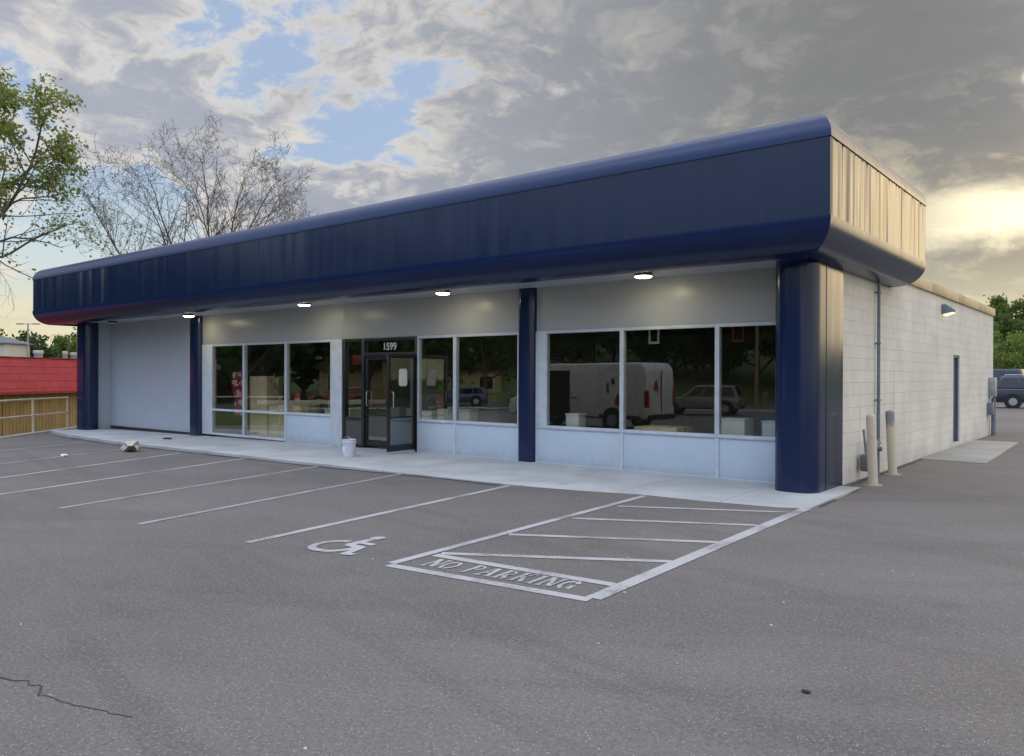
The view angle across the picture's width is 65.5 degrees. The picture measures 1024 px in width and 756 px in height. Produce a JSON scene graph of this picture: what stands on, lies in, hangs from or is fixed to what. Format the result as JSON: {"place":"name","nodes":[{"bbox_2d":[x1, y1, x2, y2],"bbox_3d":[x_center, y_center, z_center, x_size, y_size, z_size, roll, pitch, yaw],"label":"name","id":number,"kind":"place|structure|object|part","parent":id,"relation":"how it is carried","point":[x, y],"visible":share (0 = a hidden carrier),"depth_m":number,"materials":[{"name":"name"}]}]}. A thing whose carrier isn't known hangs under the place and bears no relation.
{"place":"outdoors","nodes":[
{"label":"outdoors","id":0,"kind":"place"},
{"bbox_2d":[51,429,860,507],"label":"sidewalk","id":1,"kind":"structure","parent":0,"point":[508,472],"depth_m":14.38,"materials":[{"name":"concrete"}]},
{"bbox_2d":[342,436,356,456],"bbox_3d":[-3.424,1.437,16.744,0.312,0.424,0.312,0,0,39],"label":"paint pail","id":2,"kind":"object","parent":1,"relation":"on","point":[349,447],"visible":1,"depth_m":16.63,"materials":[{"name":"plastic"}]},
{"bbox_2d":[0,403,1023,755],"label":"parking lot","id":3,"kind":"structure","parent":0,"point":[166,603],"depth_m":5.76,"materials":[{"name":"grey asphalt"}]},
{"bbox_2d":[0,426,76,437],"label":"kerb","id":4,"kind":"structure","parent":3,"relation":"on","point":[44,431],"depth_m":26.15,"materials":[{"name":"concrete"}]},
{"bbox_2d":[0,397,68,432],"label":"guard rail","id":5,"kind":"object","parent":4,"relation":"on","point":[67,402],"visible":0.82,"depth_m":25.95,"materials":[{"name":"grey metal"}]},
{"bbox_2d":[120,440,140,451],"bbox_3d":[-9.066,1.640,18.979,0.563,0.342,0.397,0,0,39],"label":"broken concrete","id":6,"kind":"object","parent":3,"relation":"on","point":[131,446],"visible":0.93,"depth_m":18.88,"materials":[{"name":"grey concrete"}]},
{"bbox_2d":[32,115,994,493],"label":"store building","id":7,"kind":"structure","parent":3,"relation":"on","point":[788,245],"depth_m":15.78,"materials":[{"name":"paint"}]},
{"bbox_2d":[183,313,193,316],"bbox_3d":[-9.158,-1.773,22.563,0.300,0.090,0.300,0,0,39],"label":"soffit lamp","id":8,"kind":"object","parent":7,"relation":"attached to","point":[188,315],"visible":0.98,"depth_m":22.45,"materials":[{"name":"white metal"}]},
{"bbox_2d":[202,343,245,436],"bbox_3d":[-8.232,0.335,22.736,2.140,2.600,0.116,0,0,39],"label":"window","id":9,"kind":"structure","parent":7,"relation":"in","point":[208,351],"depth_m":23.10,"materials":[{"name":"grey paint"}]},
{"bbox_2d":[230,371,241,414],"bbox_3d":[-7.990,0.444,23.226,0.800,1.280,0.100,0,0,39],"label":"hanging banner","id":10,"kind":"object","parent":7,"relation":"hanging from","point":[236,382],"visible":0.72,"depth_m":23.23,"materials":[{"name":"red fabric"}]},
{"bbox_2d":[243,342,284,440],"bbox_3d":[-6.645,0.343,21.454,1.940,2.600,0.116,0,0,39],"label":"window","id":11,"kind":"structure","parent":7,"relation":"in","point":[245,345],"depth_m":21.97,"materials":[{"name":"grey paint"}]},
{"bbox_2d":[250,376,282,436],"bbox_3d":[-6.816,0.779,22.072,0.824,1.663,0.500,0,0,39],"label":"carton","id":12,"kind":"object","parent":7,"relation":"on","point":[265,392],"visible":0.69,"depth_m":21.84,"materials":[{"name":"cardboard"}]},
{"bbox_2d":[269,406,277,437],"bbox_3d":[-6.232,1.182,21.715,0.424,0.863,0.640,0,0,39],"label":"carton","id":13,"kind":"object","parent":7,"relation":"on","point":[273,425],"visible":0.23,"depth_m":21.46,"materials":[{"name":"cardboard"}]},
{"bbox_2d":[278,404,318,437],"bbox_3d":[-5.687,1.165,21.229,0.964,0.903,0.610,0,0,39],"label":"carton","id":14,"kind":"object","parent":7,"relation":"on","point":[303,408],"visible":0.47,"depth_m":21.12,"materials":[{"name":"cardboard"}]},
{"bbox_2d":[298,302,310,305],"bbox_3d":[-4.928,-1.750,18.887,0.300,0.090,0.300,0,0,39],"label":"soffit lamp","id":15,"kind":"object","parent":7,"relation":"attached to","point":[305,304],"visible":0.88,"depth_m":18.78,"materials":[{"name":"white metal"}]},
{"bbox_2d":[285,340,329,416],"bbox_3d":[-5.159,0.001,20.252,1.880,1.900,0.116,0,0,39],"label":"window","id":16,"kind":"structure","parent":7,"relation":"in","point":[287,344],"depth_m":20.79,"materials":[{"name":"grey paint"}]},
{"bbox_2d":[324,409,360,416],"bbox_3d":[-4.343,1.218,20.664,1.024,0.810,0.524,0,0,39],"label":"counter","id":17,"kind":"object","parent":7,"relation":"on","point":[354,412],"visible":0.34,"depth_m":20.36,"materials":[{"name":"white laminate"}]},
{"bbox_2d":[352,355,360,364],"bbox_3d":[-3.668,-0.796,19.180,0.520,0.950,0.040,0,0,39],"label":"window sign","id":18,"kind":"object","parent":7,"relation":"hanging from","point":[356,359],"visible":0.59,"depth_m":19.22,"materials":[{"name":"paper"}]},
{"bbox_2d":[365,356,391,446],"bbox_3d":[-3.127,0.540,18.613,0.875,2.105,0.176,0,0,39],"label":"door","id":19,"kind":"structure","parent":7,"relation":"in","point":[382,443],"depth_m":18.75,"materials":[{"name":"black metal"}]},
{"bbox_2d":[386,354,414,451],"bbox_3d":[-2.420,0.535,17.415,0.176,2.105,0.875,0,0,35],"label":"door","id":20,"kind":"structure","parent":7,"relation":"in","point":[402,372],"depth_m":17.39,"materials":[{"name":"black metal"}]},
{"bbox_2d":[422,410,436,418],"bbox_3d":[-1.895,1.197,18.363,0.424,0.880,0.324,0,0,39],"label":"display box","id":21,"kind":"object","parent":7,"relation":"on","point":[428,414],"visible":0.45,"depth_m":18.20,"materials":[{"name":"white laminate"}]},
{"bbox_2d":[417,335,453,422],"bbox_3d":[-1.640,0.020,17.407,1.130,1.900,0.116,0,0,39],"label":"window","id":22,"kind":"structure","parent":7,"relation":"in","point":[419,338],"depth_m":17.70,"materials":[{"name":"grey paint"}]},
{"bbox_2d":[435,290,449,294],"bbox_3d":[-1.398,-1.731,16.096,0.300,0.090,0.300,0,0,39],"label":"soffit lamp","id":23,"kind":"object","parent":7,"relation":"attached to","point":[443,292],"visible":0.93,"depth_m":15.98,"materials":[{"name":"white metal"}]},
{"bbox_2d":[436,409,452,419],"bbox_3d":[-1.468,1.169,17.953,0.344,0.940,0.324,0,0,39],"label":"display box","id":24,"kind":"object","parent":7,"relation":"on","point":[444,414],"visible":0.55,"depth_m":17.81,"materials":[{"name":"white laminate"}]},
{"bbox_2d":[459,409,478,421],"bbox_3d":[-1.021,1.167,17.592,0.494,0.950,0.324,0,0,39],"label":"display box","id":25,"kind":"object","parent":7,"relation":"on","point":[468,414],"visible":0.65,"depth_m":17.44,"materials":[{"name":"white laminate"}]},
{"bbox_2d":[454,332,518,426],"bbox_3d":[-0.516,0.026,16.499,1.760,1.900,0.116,0,0,39],"label":"window","id":26,"kind":"structure","parent":7,"relation":"in","point":[456,337],"depth_m":16.89,"materials":[{"name":"grey paint"}]},
{"bbox_2d":[565,413,586,426],"bbox_3d":[1.253,1.174,15.657,0.324,0.960,0.274,0,0,39],"label":"display box","id":27,"kind":"object","parent":7,"relation":"on","point":[576,419],"visible":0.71,"depth_m":15.57,"materials":[{"name":"white laminate"}]},
{"bbox_2d":[535,328,621,432],"bbox_3d":[1.253,0.036,15.068,1.950,1.900,0.116,0,0,39],"label":"window","id":28,"kind":"structure","parent":7,"relation":"in","point":[542,414],"depth_m":15.50,"materials":[{"name":"grey paint"}]},
{"bbox_2d":[634,272,651,277],"bbox_3d":[2.188,-1.712,13.262,0.300,0.090,0.300,0,0,39],"label":"soffit lamp","id":29,"kind":"object","parent":7,"relation":"attached to","point":[643,275],"visible":0.97,"depth_m":13.15,"materials":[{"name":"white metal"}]},
{"bbox_2d":[648,330,659,343],"bbox_3d":[2.614,-0.939,14.653,0.220,0.620,0.020,0,0,39],"label":"hanging sign","id":30,"kind":"object","parent":7,"relation":"hanging from","point":[649,337],"visible":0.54,"depth_m":14.64,"materials":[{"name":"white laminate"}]},
{"bbox_2d":[634,425,692,432],"bbox_3d":[2.790,1.275,14.671,0.874,0.773,0.650,0,0,39],"label":"flat carton","id":31,"kind":"object","parent":7,"relation":"on","point":[668,428],"visible":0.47,"depth_m":14.47,"materials":[{"name":"cardboard"}]},
{"bbox_2d":[621,324,716,437],"bbox_3d":[2.726,0.043,13.877,1.840,1.900,0.116,0,0,39],"label":"window","id":32,"kind":"structure","parent":7,"relation":"in","point":[623,356],"depth_m":14.00,"materials":[{"name":"grey paint"}]},
{"bbox_2d":[732,326,744,341],"bbox_3d":[3.873,-0.932,13.635,0.220,0.620,0.020,0,0,39],"label":"hanging sign","id":33,"kind":"object","parent":7,"relation":"hanging from","point":[738,340],"visible":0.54,"depth_m":13.62,"materials":[{"name":"metal"}]},
{"bbox_2d":[722,417,754,435],"bbox_3d":[3.855,1.178,13.650,0.454,0.980,0.424,0,0,39],"label":"box","id":34,"kind":"object","parent":7,"relation":"on","point":[736,426],"visible":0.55,"depth_m":13.50,"materials":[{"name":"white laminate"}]},
{"bbox_2d":[717,321,774,440],"bbox_3d":[3.916,0.050,12.915,1.220,1.900,0.116,0,0,39],"label":"window","id":35,"kind":"structure","parent":7,"relation":"in","point":[719,326],"depth_m":13.24,"materials":[{"name":"grey paint"}]},
{"bbox_2d":[761,420,774,436],"bbox_3d":[4.403,1.190,13.271,0.364,0.960,0.424,0,0,39],"label":"box","id":36,"kind":"object","parent":7,"relation":"on","point":[768,427],"visible":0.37,"depth_m":13.15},
{"bbox_2d":[860,282,882,476],"bbox_3d":[6.194,-0.064,13.588,0.228,3.580,1.147,0,0,36],"label":"pipe","id":37,"kind":"object","parent":7,"relation":"attached to","point":[863,457],"visible":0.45,"depth_m":14.02,"materials":[{"name":"grey metal"}]},
{"bbox_2d":[941,304,955,315],"bbox_3d":[10.104,-1.570,18.436,0.248,0.268,0.260,0,0,39],"label":"wall lamp","id":38,"kind":"object","parent":7,"relation":"attached to","point":[947,310],"visible":1,"depth_m":18.36,"materials":[{"name":"white metal"}]},
{"bbox_2d":[953,355,957,441],"bbox_3d":[10.999,0.520,19.897,0.120,2.170,0.800,0,0,39],"label":"side door","id":39,"kind":"structure","parent":7,"relation":"in","point":[955,358],"depth_m":20.12,"materials":[{"name":"blue metal"}]},
{"bbox_2d":[987,378,996,434],"bbox_3d":[14.234,0.871,23.622,0.169,1.770,0.660,0,0,39],"label":"electrical box","id":40,"kind":"object","parent":7,"relation":"attached to","point":[992,392],"visible":0.96,"depth_m":23.60,"materials":[{"name":"metal"}]},
{"bbox_2d":[864,414,882,485],"bbox_3d":[5.726,1.168,12.668,0.300,1.197,0.300,-2,1,16],"label":"bollard","id":41,"kind":"object","parent":3,"relation":"on","point":[871,437],"visible":0.84,"depth_m":12.61,"materials":[{"name":"beige metal"}]},
{"bbox_2d":[885,410,900,474],"bbox_3d":[6.704,1.169,14.078,0.300,1.197,0.300,-3,1,16],"label":"bollard","id":42,"kind":"object","parent":3,"relation":"on","point":[891,441],"visible":0.86,"depth_m":14.02,"materials":[{"name":"beige metal"}]},
{"bbox_2d":[920,440,1018,463],"bbox_3d":[10.978,1.722,18.726,1.230,0.072,6.449,0,0,39],"label":"concrete pad","id":43,"kind":"object","parent":3,"relation":"on","point":[980,451],"visible":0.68,"depth_m":18.03,"materials":[{"name":"grey concrete"}]},
{"bbox_2d":[993,375,1023,408],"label":"parked suv","id":44,"kind":"object","parent":3,"relation":"on","point":[1010,391],"visible":0.73,"depth_m":44.55,"materials":[{"name":"blue paint"}]},
{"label":"side window","id":45,"kind":"part","parent":44,"relation":"part of","materials":[{"name":"black glass"}]},
{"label":"side window","id":46,"kind":"part","parent":44,"relation":"part of","materials":[{"name":"black glass"}]},
{"bbox_2d":[0,0,1023,347],"label":"sky","id":47,"kind":"structure","parent":0,"point":[388,100],"materials":[{"name":"grey"}]},
{"bbox_2d":[801,689,810,692],"bbox_3d":[1.599,1.705,4.337,0.054,0.014,0.033,0,0,39],"label":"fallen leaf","id":48,"kind":"object","parent":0,"point":[805,691],"visible":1,"depth_m":4.33,"materials":[{"name":"plant"}]},
{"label":"ground","id":49,"kind":"structure","parent":0,"visible":0},
{"bbox_2d":[0,328,16,339],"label":"broadleaf tree","id":50,"kind":"object","parent":49,"relation":"on","point":[2,330],"visible":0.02,"depth_m":150.52,"materials":[{"name":"green plant"}]},
{"bbox_2d":[0,335,33,356],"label":"house","id":51,"kind":"structure","parent":49,"relation":"on","point":[12,347],"depth_m":117.24,"materials":[{"name":"white"}]},
{"bbox_2d":[16,323,39,356],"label":"street light","id":52,"kind":"object","parent":49,"relation":"on","point":[28,334],"visible":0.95,"depth_m":91.95,"materials":[{"name":"metal"}]},
{"bbox_2d":[18,333,57,357],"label":"broadleaf tree","id":53,"kind":"object","parent":49,"relation":"on","point":[46,353],"visible":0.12,"depth_m":126.77,"materials":[{"name":"green plant"}]},
{"bbox_2d":[0,356,76,435],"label":"neighbour building","id":54,"kind":"structure","parent":49,"relation":"on","point":[29,377],"depth_m":32.99,"materials":[{"name":"red"}]},
{"bbox_2d":[33,350,43,357],"bbox_3d":[-20.691,-0.947,34.800,0.300,0.520,0.300,0,0,6],"label":"roof ventilator","id":55,"kind":"object","parent":54,"relation":"on","point":[38,353],"visible":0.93,"depth_m":34.68,"materials":[{"name":"metal"}]},
{"bbox_2d":[62,351,67,357],"bbox_3d":[-20.500,-0.961,36.540,0.180,0.540,0.180,0,0,6],"label":"roof ventilator","id":56,"kind":"object","parent":54,"relation":"on","point":[65,354],"visible":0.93,"depth_m":36.47,"materials":[{"name":"metal"}]},
{"bbox_2d":[70,352,76,358],"bbox_3d":[-20.435,-0.943,37.136,0.220,0.500,0.220,0,0,6],"label":"roof ventilator","id":57,"kind":"object","parent":54,"relation":"on","point":[73,355],"visible":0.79,"depth_m":37.05,"materials":[{"name":"metal"}]},
{"bbox_2d":[12,329,70,349],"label":"broadleaf tree","id":58,"kind":"object","parent":49,"relation":"on","point":[21,336],"visible":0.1,"depth_m":135.33,"materials":[{"name":"green plant"}]},
{"bbox_2d":[40,342,68,357],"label":"broadleaf tree","id":59,"kind":"object","parent":49,"relation":"on","point":[54,354],"visible":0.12,"depth_m":128.04,"materials":[{"name":"green plant"}]},
{"bbox_2d":[0,67,117,314],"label":"leafy tree","id":60,"kind":"object","parent":49,"relation":"on","point":[9,127],"visible":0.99,"depth_m":36.47,"materials":[{"name":"green plant"}]},
{"bbox_2d":[52,334,76,357],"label":"broadleaf tree","id":61,"kind":"object","parent":49,"relation":"on","point":[59,341],"visible":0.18,"depth_m":122.64,"materials":[{"name":"green plant"}]},
{"bbox_2d":[62,326,76,340],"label":"broadleaf tree","id":62,"kind":"object","parent":49,"relation":"on","point":[73,334],"visible":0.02,"depth_m":128.25,"materials":[{"name":"green plant"}]},
{"bbox_2d":[89,220,141,257],"bbox_3d":[-18.679,-1.953,38.267,4.635,11.042,4.168,0,0,7],"label":"young tree","id":63,"kind":"object","parent":49,"relation":"on","point":[105,247],"visible":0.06,"depth_m":37.63,"materials":[{"name":"green plant"}]},
{"bbox_2d":[48,110,319,258],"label":"bare tree","id":64,"kind":"object","parent":49,"relation":"on","point":[208,219],"visible":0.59,"depth_m":44.48,"materials":[{"name":"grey plant"}]},
{"bbox_2d":[993,337,1004,356],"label":"broadleaf tree","id":65,"kind":"object","parent":49,"relation":"on","point":[995,339],"visible":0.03,"depth_m":80.53,"materials":[{"name":"green plant"}]},
{"bbox_2d":[986,301,1016,344],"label":"broadleaf tree","id":66,"kind":"object","parent":49,"relation":"on","point":[997,317],"visible":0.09,"depth_m":90.95,"materials":[{"name":"green plant"}]},
{"bbox_2d":[982,293,1023,323],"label":"broadleaf tree","id":67,"kind":"object","parent":49,"relation":"on","point":[1000,300],"visible":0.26,"depth_m":96.37,"materials":[{"name":"green plant"}]},
{"bbox_2d":[993,343,1021,368],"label":"broadleaf tree","id":68,"kind":"object","parent":49,"relation":"on","point":[995,347],"visible":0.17,"depth_m":67.66,"materials":[{"name":"green plant"}]},
{"bbox_2d":[993,318,1022,361],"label":"broadleaf tree","id":69,"kind":"object","parent":49,"relation":"on","point":[996,327],"visible":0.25,"depth_m":83.37,"materials":[{"name":"green plant"}]},
{"bbox_2d":[993,332,1023,368],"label":"broadleaf tree","id":70,"kind":"object","parent":49,"relation":"on","point":[1018,352],"visible":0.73,"depth_m":66.35,"materials":[{"name":"green plant"}]},
{"bbox_2d":[993,330,1023,368],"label":"broadleaf tree","id":71,"kind":"object","parent":49,"relation":"on","point":[998,336],"visible":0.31,"depth_m":70.25,"materials":[{"name":"green plant"}]},
{"bbox_2d":[993,369,1023,382],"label":"parked pickup","id":72,"kind":"object","parent":49,"relation":"on","point":[998,373],"visible":0.02,"depth_m":54.53,"materials":[{"name":"blue paint"}]},
{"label":"side window","id":73,"kind":"part","parent":72,"relation":"part of","materials":[{"name":"black glass"}]},
{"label":"side window","id":74,"kind":"part","parent":72,"relation":"part of","materials":[{"name":"black glass"}]},
{"bbox_2d":[998,312,1023,357],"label":"broadleaf tree","id":75,"kind":"object","parent":49,"relation":"on","point":[1006,322],"visible":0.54,"depth_m":82.06,"materials":[{"name":"green plant"}]},
{"bbox_2d":[1003,295,1023,320],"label":"broadleaf tree","id":76,"kind":"object","parent":49,"relation":"on","point":[1016,307],"visible":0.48,"depth_m":91.85,"materials":[{"name":"green plant"}]}
]}

